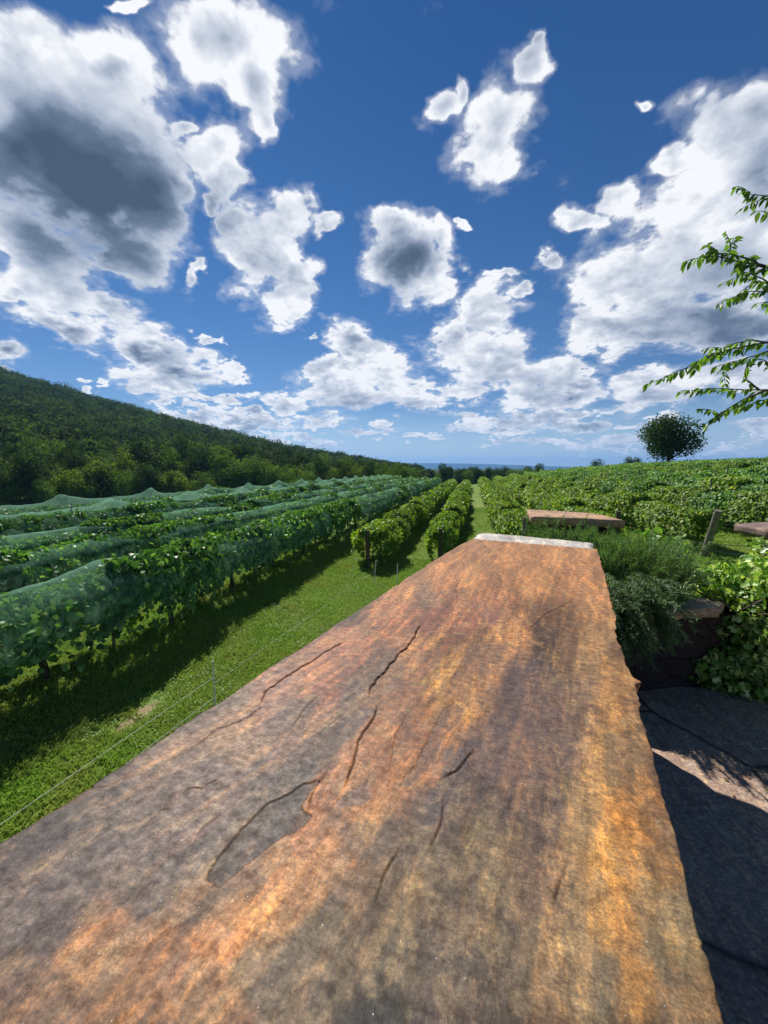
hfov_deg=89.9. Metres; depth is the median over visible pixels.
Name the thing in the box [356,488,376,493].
grapevine
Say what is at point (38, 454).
broadleaf tree
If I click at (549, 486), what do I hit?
grapevine
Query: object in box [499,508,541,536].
grapevine
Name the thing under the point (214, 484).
broadleaf tree
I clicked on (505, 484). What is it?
grapevine
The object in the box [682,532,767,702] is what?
ivy mound
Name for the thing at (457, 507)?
grapevine
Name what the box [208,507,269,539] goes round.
grapevine
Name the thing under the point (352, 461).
broadleaf tree
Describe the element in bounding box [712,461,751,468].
grapevine
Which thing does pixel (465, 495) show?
grapevine
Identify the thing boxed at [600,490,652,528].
grapevine
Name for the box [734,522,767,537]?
ledge stone
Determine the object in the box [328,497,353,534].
grapevine
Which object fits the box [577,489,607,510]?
grapevine
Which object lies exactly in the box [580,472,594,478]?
grapevine
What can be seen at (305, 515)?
grapevine
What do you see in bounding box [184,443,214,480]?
broadleaf tree
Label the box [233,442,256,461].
broadleaf tree
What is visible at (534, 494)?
grapevine
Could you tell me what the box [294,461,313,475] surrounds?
broadleaf tree
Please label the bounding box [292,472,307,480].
broadleaf tree
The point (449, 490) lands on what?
grapevine
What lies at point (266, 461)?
broadleaf tree
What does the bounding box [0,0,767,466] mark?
sky
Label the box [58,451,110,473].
broadleaf tree
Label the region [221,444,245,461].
broadleaf tree
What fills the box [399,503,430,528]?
grapevine
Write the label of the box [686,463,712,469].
grapevine
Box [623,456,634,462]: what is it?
broadleaf tree
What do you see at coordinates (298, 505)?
grapevine
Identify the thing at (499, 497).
grapevine
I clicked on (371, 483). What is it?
grapevine
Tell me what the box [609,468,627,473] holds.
grapevine
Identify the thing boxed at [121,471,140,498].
broadleaf tree
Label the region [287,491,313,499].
grapevine
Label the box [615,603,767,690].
planter wall
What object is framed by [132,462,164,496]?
broadleaf tree
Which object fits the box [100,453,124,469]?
broadleaf tree
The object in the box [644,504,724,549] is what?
grapevine
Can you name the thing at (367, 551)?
end post
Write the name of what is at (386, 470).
broadleaf tree
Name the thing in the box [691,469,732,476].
grapevine
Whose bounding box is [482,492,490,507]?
grapevine
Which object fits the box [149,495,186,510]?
grapevine
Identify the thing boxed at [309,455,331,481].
broadleaf tree
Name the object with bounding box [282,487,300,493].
grapevine
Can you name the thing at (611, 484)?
grapevine
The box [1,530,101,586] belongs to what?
grapevine
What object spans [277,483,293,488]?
grapevine
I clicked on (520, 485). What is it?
grapevine
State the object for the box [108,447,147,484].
broadleaf tree
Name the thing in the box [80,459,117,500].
broadleaf tree
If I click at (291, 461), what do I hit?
broadleaf tree
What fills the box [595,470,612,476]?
grapevine
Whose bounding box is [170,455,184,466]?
broadleaf tree
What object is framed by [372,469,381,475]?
broadleaf tree
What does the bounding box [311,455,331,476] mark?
broadleaf tree
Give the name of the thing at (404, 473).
broadleaf tree
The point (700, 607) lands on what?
wall cap
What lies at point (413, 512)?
grapevine
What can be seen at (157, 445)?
broadleaf tree
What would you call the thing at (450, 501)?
grapevine
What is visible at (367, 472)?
broadleaf tree
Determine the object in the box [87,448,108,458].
broadleaf tree
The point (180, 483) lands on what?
broadleaf tree
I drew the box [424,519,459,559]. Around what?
grapevine
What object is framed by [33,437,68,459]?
broadleaf tree
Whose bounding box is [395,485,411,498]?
grapevine
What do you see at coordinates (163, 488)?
broadleaf tree
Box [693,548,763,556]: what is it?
trellis wire
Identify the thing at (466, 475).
broadleaf tree
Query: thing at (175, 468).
broadleaf tree
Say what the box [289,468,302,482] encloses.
broadleaf tree
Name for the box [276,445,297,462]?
broadleaf tree
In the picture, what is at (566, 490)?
grapevine
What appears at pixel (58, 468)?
broadleaf tree
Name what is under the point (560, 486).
grapevine
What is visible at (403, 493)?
grapevine
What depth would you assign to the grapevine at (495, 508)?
23.34 m
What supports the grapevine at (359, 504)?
on the ground at (152, 699)
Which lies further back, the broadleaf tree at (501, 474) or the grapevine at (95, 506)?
the broadleaf tree at (501, 474)
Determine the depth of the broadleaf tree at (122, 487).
98.73 m
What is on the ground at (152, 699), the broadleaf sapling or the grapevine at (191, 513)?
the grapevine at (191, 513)
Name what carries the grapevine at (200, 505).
on the ground at (152, 699)
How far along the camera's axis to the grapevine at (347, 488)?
44.09 m
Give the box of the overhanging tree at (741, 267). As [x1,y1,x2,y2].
[642,185,767,432]
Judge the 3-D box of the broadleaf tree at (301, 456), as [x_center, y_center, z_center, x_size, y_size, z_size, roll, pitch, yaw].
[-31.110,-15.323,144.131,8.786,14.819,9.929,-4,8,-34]
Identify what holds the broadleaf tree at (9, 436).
on the ground at (152, 699)
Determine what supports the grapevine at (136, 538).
on the ground at (152, 699)
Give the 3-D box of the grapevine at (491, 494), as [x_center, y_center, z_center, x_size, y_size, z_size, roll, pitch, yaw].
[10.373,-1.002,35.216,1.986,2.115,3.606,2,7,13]
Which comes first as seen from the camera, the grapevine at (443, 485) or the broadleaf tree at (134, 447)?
the grapevine at (443, 485)
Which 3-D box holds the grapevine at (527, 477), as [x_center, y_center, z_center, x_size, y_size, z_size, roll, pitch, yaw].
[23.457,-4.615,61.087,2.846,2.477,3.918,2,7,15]
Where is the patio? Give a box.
[637,684,767,1023]
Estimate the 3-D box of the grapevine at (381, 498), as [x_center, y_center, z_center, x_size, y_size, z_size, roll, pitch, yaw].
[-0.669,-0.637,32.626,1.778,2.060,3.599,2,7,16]
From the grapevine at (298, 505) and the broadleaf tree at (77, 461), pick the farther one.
the broadleaf tree at (77, 461)
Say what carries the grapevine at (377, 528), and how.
on the ground at (152, 699)
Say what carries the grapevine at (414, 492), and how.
on the ground at (152, 699)
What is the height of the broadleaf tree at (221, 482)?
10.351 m
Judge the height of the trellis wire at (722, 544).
0.143 m
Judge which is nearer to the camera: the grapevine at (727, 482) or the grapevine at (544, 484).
the grapevine at (727, 482)
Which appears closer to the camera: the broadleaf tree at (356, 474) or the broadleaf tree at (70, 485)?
the broadleaf tree at (70, 485)
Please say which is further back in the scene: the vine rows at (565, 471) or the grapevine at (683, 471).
the vine rows at (565, 471)
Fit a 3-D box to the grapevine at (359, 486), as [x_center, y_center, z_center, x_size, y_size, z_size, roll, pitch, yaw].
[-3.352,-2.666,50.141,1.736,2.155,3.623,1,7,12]
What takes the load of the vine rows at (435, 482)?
on the ground at (152, 699)
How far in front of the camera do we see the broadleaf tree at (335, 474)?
124.95 m
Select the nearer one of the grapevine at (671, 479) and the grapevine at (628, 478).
the grapevine at (671, 479)
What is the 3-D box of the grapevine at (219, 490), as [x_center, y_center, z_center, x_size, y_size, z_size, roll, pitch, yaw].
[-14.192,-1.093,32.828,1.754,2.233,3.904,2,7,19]
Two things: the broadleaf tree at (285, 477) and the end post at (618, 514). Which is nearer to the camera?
the end post at (618, 514)
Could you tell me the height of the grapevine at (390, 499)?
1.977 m
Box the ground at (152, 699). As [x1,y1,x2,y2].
[0,397,764,837]
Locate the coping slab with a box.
[0,539,723,1023]
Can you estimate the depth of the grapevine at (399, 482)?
58.75 m
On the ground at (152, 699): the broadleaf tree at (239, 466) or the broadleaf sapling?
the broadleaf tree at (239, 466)
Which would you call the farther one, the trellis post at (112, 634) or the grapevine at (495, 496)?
the grapevine at (495, 496)
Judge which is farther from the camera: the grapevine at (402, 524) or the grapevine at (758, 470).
the grapevine at (758, 470)
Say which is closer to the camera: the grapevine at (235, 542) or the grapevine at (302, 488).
the grapevine at (235, 542)
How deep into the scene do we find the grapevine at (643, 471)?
41.64 m
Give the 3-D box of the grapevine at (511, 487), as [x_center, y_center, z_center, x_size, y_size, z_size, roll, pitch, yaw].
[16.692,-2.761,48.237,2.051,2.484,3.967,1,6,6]
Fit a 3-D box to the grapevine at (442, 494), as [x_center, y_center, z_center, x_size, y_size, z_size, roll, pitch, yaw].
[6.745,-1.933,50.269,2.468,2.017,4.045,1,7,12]
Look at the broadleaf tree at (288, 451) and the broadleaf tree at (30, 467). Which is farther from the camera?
the broadleaf tree at (288, 451)
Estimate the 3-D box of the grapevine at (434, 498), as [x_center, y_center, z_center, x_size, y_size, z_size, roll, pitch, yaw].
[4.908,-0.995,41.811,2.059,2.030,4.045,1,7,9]
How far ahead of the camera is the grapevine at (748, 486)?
20.96 m
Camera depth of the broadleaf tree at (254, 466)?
114.70 m
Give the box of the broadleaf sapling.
[631,526,692,559]
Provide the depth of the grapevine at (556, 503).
21.80 m
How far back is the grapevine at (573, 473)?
56.37 m
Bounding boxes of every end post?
[363,530,369,567]
[438,528,442,557]
[522,517,526,535]
[614,511,620,538]
[699,509,722,557]
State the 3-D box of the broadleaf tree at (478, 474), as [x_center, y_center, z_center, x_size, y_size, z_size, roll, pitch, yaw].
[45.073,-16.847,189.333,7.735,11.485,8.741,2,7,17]
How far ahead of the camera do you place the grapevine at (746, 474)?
26.74 m
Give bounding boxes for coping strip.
[474,533,593,548]
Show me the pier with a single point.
(600, 529)
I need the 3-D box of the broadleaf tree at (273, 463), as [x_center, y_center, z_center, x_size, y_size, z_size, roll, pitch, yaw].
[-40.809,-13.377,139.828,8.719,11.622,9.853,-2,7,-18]
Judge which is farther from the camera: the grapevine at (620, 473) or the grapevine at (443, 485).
the grapevine at (443, 485)
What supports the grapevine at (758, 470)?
on the ground at (152, 699)
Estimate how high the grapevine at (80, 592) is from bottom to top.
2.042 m
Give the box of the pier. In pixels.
[541,525,609,539]
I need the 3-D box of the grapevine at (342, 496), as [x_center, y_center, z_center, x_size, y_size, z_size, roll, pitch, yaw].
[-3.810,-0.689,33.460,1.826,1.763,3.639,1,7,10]
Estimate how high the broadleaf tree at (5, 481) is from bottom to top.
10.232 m
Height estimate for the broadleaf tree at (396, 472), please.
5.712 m
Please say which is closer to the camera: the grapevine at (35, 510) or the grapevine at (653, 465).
the grapevine at (35, 510)
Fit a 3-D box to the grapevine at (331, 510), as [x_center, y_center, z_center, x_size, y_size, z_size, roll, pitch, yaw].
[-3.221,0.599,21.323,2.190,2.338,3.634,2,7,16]
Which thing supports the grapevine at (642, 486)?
on the ground at (152, 699)
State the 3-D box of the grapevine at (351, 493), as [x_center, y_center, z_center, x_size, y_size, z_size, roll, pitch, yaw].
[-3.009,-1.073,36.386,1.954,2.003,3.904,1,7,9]
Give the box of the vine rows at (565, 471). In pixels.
[522,456,767,477]
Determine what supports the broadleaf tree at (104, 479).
on the ground at (152, 699)
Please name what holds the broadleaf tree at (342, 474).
on the ground at (152, 699)
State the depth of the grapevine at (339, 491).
41.52 m
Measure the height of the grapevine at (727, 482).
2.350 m
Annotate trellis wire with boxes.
[674,540,763,546]
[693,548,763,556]
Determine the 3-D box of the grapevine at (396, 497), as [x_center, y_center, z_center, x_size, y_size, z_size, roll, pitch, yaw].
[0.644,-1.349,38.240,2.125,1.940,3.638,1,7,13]
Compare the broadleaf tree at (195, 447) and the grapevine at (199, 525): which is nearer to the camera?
the grapevine at (199, 525)
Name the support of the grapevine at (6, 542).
on the ground at (152, 699)
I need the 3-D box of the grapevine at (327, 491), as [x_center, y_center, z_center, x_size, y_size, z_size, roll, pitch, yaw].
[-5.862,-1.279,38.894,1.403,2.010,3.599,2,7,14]
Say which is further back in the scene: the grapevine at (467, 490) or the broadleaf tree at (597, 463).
the broadleaf tree at (597, 463)
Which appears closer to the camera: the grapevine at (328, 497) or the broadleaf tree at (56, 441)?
the grapevine at (328, 497)
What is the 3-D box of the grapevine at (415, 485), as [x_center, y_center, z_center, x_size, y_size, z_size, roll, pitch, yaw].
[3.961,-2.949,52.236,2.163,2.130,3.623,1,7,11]
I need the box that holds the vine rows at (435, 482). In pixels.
[351,474,441,489]
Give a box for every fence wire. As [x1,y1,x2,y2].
[0,679,210,824]
[129,699,211,761]
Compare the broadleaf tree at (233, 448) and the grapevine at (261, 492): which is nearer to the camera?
the grapevine at (261, 492)
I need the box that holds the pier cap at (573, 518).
[527,510,625,527]
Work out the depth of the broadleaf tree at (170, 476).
109.03 m
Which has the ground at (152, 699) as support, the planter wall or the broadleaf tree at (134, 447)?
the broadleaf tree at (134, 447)
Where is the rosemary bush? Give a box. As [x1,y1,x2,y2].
[520,513,717,671]
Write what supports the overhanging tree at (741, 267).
on the patio
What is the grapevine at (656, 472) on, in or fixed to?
on the ground at (152, 699)
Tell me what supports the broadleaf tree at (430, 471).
on the ground at (152, 699)
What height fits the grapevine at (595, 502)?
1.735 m
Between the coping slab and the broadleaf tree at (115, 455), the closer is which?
the coping slab
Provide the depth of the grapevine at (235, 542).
12.93 m
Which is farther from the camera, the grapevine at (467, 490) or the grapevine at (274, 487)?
the grapevine at (467, 490)
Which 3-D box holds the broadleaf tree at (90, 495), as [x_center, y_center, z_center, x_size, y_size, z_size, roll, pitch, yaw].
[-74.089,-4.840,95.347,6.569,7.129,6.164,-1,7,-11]
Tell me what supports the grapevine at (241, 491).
on the ground at (152, 699)
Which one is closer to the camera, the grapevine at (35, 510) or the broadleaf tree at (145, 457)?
the grapevine at (35, 510)
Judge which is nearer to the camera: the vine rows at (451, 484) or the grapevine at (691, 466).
the grapevine at (691, 466)
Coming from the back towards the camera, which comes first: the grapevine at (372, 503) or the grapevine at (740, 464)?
the grapevine at (740, 464)
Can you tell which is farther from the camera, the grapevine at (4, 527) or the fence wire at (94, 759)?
the grapevine at (4, 527)
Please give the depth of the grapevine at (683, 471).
32.59 m
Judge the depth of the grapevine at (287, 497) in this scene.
30.12 m
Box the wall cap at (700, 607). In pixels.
[628,594,724,622]
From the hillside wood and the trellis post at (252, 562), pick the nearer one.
the trellis post at (252, 562)
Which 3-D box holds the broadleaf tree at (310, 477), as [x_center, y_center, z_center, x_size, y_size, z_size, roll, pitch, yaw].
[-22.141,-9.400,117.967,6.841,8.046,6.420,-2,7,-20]
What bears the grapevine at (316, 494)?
on the ground at (152, 699)
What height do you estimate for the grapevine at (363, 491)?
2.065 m
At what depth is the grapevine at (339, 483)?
51.71 m
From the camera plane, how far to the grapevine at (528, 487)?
36.52 m
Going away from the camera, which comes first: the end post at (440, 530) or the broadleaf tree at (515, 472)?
the end post at (440, 530)
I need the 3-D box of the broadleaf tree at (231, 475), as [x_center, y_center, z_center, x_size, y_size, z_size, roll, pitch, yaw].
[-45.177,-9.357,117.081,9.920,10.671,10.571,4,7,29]
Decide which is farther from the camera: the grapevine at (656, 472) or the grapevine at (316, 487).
the grapevine at (316, 487)
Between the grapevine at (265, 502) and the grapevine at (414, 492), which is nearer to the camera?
the grapevine at (265, 502)
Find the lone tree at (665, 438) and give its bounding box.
[636,412,710,461]
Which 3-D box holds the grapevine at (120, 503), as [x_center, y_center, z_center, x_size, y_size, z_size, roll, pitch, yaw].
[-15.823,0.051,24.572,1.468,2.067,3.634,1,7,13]
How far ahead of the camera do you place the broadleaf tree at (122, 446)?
127.00 m
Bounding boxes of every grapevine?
[0,505,70,535]
[0,509,87,539]
[0,519,17,540]
[0,533,130,611]
[0,536,20,586]
[0,552,36,596]
[0,566,141,692]
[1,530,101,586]
[59,501,116,518]
[63,507,135,530]
[74,512,164,561]
[97,536,225,635]
[98,517,193,577]
[109,496,158,507]
[122,497,180,516]
[141,508,203,534]
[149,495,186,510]
[160,500,209,512]
[167,512,242,548]
[175,490,215,505]
[181,522,271,597]
[190,506,236,528]
[197,493,238,508]
[200,486,235,507]
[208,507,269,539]
[221,493,254,504]
[225,502,258,513]
[234,489,250,493]
[241,512,305,571]
[245,486,266,491]
[245,493,282,510]
[247,489,277,496]
[259,507,292,532]
[265,484,281,490]
[269,489,287,493]
[270,492,298,505]
[276,499,312,510]
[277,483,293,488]
[277,506,327,553]
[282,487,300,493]
[284,481,302,492]
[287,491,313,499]
[294,485,314,497]
[299,496,327,504]
[300,480,312,486]
[305,491,323,498]
[306,484,323,491]
[309,500,347,543]
[310,480,322,485]
[315,492,339,504]
[317,489,335,493]
[319,484,333,490]
[327,487,344,494]
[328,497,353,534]
[332,481,346,486]
[335,494,347,498]
[337,485,352,492]
[343,490,361,508]
[348,496,368,526]
[350,518,403,563]
[351,484,363,488]
[352,479,364,484]
[355,488,369,497]
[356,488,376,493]
[361,497,379,520]
[365,482,375,485]
[365,492,387,514]
[368,486,382,493]
[372,516,410,546]
[375,483,385,490]
[377,490,393,510]
[382,508,415,535]
[384,483,394,489]
[385,489,401,506]
[392,481,403,484]
[392,488,408,504]
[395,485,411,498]
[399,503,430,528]
[402,507,418,529]
[406,485,416,498]
[407,483,420,497]
[407,496,429,522]
[418,483,425,492]
[421,482,428,492]
[421,489,441,507]
[424,493,438,510]
[424,496,434,514]
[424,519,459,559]
[429,511,460,545]
[433,486,448,498]
[436,489,444,503]
[438,483,449,487]
[441,497,469,516]
[442,501,467,532]
[444,487,450,498]
[444,510,464,531]
[445,499,465,509]
[446,491,470,506]
[449,491,471,502]
[449,493,463,499]
[454,486,471,495]
[479,481,494,488]
[480,488,506,503]
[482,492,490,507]
[485,499,524,533]
[486,490,504,503]
[487,492,512,506]
[491,508,521,533]
[495,496,506,500]
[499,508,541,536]
[503,480,510,492]
[509,480,519,497]
[512,482,529,501]
[513,487,524,502]
[521,490,531,509]
[522,475,532,482]
[522,484,538,507]
[526,488,545,509]
[533,478,543,484]
[534,490,552,509]
[539,478,555,489]
[540,491,569,509]
[544,495,595,510]
[546,482,553,490]
[551,479,567,490]
[553,481,575,492]
[559,486,576,497]
[559,505,594,512]
[564,475,579,480]
[566,470,583,475]
[568,484,596,497]
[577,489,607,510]
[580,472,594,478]
[581,476,600,485]
[586,510,631,540]
[587,477,612,492]
[588,494,630,514]
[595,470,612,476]
[599,478,622,493]
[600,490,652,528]
[604,467,617,471]
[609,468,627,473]
[609,475,627,478]
[613,471,634,475]
[614,480,637,492]
[619,479,673,498]
[620,476,635,480]
[629,499,676,535]
[631,475,653,480]
[634,468,654,476]
[641,464,663,468]
[642,465,662,469]
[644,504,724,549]
[645,485,687,505]
[646,469,672,476]
[646,476,670,485]
[660,472,690,485]
[664,466,684,472]
[665,485,719,509]
[673,475,712,488]
[676,467,711,474]
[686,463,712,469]
[687,490,765,528]
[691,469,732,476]
[698,474,757,504]
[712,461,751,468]
[722,490,767,533]
[725,467,762,473]
[729,482,767,491]
[731,458,748,462]
[732,473,761,477]
[743,464,767,475]
[744,474,767,484]
[747,458,767,466]
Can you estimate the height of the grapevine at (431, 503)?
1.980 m
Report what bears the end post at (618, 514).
on the ground at (152, 699)
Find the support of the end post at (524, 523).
on the ground at (152, 699)
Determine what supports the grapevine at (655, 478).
on the ground at (152, 699)
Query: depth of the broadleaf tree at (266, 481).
112.58 m
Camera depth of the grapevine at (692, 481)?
26.42 m
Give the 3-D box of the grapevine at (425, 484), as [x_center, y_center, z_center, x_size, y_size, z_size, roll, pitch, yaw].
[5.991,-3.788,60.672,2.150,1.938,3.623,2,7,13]
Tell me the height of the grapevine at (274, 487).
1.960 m
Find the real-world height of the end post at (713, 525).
2.228 m
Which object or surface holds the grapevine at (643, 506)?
on the ground at (152, 699)
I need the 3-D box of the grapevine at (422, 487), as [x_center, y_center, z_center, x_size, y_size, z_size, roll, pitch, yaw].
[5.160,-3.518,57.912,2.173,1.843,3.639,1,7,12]
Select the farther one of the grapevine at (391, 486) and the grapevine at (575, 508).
the grapevine at (391, 486)
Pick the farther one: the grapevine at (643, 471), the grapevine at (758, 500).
the grapevine at (643, 471)
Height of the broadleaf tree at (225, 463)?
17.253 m
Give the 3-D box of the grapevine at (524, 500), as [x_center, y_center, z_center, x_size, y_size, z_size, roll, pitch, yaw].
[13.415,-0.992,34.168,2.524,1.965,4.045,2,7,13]
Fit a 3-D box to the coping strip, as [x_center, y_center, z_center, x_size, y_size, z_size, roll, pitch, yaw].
[0.828,0.185,2.186,0.643,0.058,0.246,4,7,29]
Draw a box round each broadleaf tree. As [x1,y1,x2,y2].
[0,433,22,452]
[0,441,24,469]
[0,457,10,471]
[0,468,15,497]
[0,474,31,508]
[3,450,49,505]
[17,435,61,482]
[17,444,60,493]
[25,477,58,504]
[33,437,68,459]
[34,469,66,502]
[48,435,86,472]
[48,463,85,501]
[50,468,91,503]
[58,450,92,473]
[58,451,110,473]
[73,478,101,503]
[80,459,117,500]
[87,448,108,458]
[93,463,118,501]
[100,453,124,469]
[103,467,140,499]
[104,450,127,465]
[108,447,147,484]
[115,440,135,456]
[119,438,157,492]
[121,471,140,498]
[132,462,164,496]
[135,445,165,494]
[143,437,177,464]
[145,474,172,495]
[149,445,184,476]
[160,462,186,478]
[161,470,189,495]
[164,468,176,495]
[167,432,201,477]
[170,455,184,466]
[179,461,196,481]
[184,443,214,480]
[186,440,201,454]
[188,470,214,492]
[198,479,216,489]
[200,455,219,480]
[204,442,239,481]
[213,466,245,488]
[219,464,249,490]
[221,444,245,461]
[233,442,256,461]
[234,458,262,489]
[240,454,270,488]
[245,454,270,468]
[250,447,273,462]
[255,470,276,487]
[260,467,284,484]
[268,459,278,467]
[269,462,296,484]
[275,455,292,467]
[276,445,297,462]
[276,461,287,475]
[287,458,302,468]
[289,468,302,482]
[291,451,312,469]
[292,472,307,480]
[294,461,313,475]
[300,468,322,480]
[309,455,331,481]
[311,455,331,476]
[324,467,339,479]
[329,459,338,468]
[331,460,345,472]
[332,455,358,472]
[336,464,355,479]
[349,465,360,477]
[360,461,379,476]
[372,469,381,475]
[374,461,390,474]
[390,461,403,474]
[392,467,401,476]
[399,465,412,477]
[408,467,416,478]
[410,467,418,477]
[425,468,434,478]
[433,462,450,482]
[445,466,455,479]
[451,467,463,484]
[458,469,474,483]
[471,466,483,484]
[482,467,493,479]
[488,467,503,480]
[493,469,506,481]
[505,466,523,477]
[534,463,544,472]
[590,459,604,465]
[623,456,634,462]
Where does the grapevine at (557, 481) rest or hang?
on the ground at (152, 699)
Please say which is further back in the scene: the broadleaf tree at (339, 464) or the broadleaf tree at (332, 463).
the broadleaf tree at (332, 463)
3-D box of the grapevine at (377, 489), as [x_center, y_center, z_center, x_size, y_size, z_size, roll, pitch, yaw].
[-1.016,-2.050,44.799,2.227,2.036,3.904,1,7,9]
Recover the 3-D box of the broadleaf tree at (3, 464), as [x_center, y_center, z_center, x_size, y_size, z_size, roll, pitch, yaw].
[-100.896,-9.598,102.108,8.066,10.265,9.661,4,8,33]
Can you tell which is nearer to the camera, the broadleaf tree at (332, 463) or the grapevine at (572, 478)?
the grapevine at (572, 478)
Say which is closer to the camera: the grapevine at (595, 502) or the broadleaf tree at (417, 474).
the grapevine at (595, 502)
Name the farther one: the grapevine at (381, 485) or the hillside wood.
the hillside wood
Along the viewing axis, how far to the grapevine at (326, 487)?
47.52 m
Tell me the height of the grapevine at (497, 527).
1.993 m
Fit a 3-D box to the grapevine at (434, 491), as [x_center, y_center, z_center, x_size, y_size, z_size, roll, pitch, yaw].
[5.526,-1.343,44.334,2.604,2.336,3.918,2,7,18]
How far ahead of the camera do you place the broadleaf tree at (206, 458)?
122.80 m
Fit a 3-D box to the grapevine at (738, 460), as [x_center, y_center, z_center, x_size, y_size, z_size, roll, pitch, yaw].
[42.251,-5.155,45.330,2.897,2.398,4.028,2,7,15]
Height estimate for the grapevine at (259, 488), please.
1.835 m
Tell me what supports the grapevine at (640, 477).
on the ground at (152, 699)
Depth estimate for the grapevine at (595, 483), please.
35.01 m
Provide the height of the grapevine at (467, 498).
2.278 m
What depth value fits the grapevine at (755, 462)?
38.18 m
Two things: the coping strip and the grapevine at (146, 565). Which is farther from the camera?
the grapevine at (146, 565)
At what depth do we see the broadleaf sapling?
3.01 m
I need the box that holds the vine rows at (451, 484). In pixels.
[443,473,525,492]
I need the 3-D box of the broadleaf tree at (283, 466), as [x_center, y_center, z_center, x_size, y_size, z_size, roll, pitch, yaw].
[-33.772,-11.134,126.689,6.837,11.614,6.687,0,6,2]
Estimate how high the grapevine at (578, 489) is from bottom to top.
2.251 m
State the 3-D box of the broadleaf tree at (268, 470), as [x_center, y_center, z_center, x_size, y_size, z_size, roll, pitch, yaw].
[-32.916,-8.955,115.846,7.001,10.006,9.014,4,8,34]
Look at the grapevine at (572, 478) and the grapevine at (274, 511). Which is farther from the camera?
the grapevine at (572, 478)
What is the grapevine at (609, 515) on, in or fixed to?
on the ground at (152, 699)
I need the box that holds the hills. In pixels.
[411,463,569,468]
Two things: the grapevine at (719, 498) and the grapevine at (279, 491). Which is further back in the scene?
the grapevine at (279, 491)
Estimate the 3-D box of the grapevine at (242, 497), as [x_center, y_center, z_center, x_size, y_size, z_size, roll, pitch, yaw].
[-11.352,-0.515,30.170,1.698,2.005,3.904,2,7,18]
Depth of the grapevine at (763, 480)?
24.45 m
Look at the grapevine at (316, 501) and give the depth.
28.01 m
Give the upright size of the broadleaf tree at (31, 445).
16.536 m
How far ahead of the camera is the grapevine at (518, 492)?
39.70 m
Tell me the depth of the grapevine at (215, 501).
27.01 m
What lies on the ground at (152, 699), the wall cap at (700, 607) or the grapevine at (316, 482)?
the grapevine at (316, 482)
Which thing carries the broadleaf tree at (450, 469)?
on the ground at (152, 699)
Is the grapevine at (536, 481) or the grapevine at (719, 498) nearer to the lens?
the grapevine at (719, 498)
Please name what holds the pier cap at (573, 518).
on the pier
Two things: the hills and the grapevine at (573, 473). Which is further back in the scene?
the hills
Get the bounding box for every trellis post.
[105,559,115,646]
[252,538,254,577]
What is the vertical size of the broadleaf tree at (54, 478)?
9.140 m
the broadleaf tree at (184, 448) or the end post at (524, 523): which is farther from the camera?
the broadleaf tree at (184, 448)
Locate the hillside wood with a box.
[0,366,430,477]
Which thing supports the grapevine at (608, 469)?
on the ground at (152, 699)
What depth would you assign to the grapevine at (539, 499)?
28.21 m
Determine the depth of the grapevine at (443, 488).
55.24 m
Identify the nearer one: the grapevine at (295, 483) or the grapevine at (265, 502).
the grapevine at (265, 502)
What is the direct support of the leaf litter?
on the patio
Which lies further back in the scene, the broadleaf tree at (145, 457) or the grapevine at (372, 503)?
the broadleaf tree at (145, 457)
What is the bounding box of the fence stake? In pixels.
[212,661,215,705]
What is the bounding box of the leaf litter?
[681,685,767,846]
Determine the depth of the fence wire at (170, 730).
6.42 m
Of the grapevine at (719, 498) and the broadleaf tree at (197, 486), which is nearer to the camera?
the grapevine at (719, 498)
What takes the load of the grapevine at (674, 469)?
on the ground at (152, 699)
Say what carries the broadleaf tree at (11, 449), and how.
on the ground at (152, 699)
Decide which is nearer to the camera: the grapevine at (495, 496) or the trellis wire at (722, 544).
the trellis wire at (722, 544)
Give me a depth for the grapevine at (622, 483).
30.36 m
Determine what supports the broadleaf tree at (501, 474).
on the ground at (152, 699)
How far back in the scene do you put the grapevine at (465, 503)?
33.52 m
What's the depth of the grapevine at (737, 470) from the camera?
31.26 m
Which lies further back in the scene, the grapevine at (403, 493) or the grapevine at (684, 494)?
the grapevine at (403, 493)
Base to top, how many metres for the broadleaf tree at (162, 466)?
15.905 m
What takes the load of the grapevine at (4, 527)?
on the ground at (152, 699)
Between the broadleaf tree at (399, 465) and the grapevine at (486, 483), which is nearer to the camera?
the grapevine at (486, 483)
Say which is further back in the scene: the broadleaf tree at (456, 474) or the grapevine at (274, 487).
the broadleaf tree at (456, 474)
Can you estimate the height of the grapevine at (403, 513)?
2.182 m
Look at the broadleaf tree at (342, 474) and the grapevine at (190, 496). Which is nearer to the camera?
the grapevine at (190, 496)
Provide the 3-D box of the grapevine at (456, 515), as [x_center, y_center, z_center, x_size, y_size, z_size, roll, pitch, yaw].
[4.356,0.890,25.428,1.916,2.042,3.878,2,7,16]
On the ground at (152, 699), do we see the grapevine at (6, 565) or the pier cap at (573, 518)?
the grapevine at (6, 565)
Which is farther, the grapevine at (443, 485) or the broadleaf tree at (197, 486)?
the broadleaf tree at (197, 486)
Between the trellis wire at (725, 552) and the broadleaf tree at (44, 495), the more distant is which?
the broadleaf tree at (44, 495)
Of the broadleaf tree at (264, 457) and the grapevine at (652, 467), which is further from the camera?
the broadleaf tree at (264, 457)
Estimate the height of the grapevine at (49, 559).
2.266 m
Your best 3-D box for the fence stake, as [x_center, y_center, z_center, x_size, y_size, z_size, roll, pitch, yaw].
[-3.254,3.355,7.371,0.090,1.050,0.038,1,7,13]
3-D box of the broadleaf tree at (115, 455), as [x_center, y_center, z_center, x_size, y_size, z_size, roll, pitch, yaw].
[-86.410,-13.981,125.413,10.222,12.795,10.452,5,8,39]

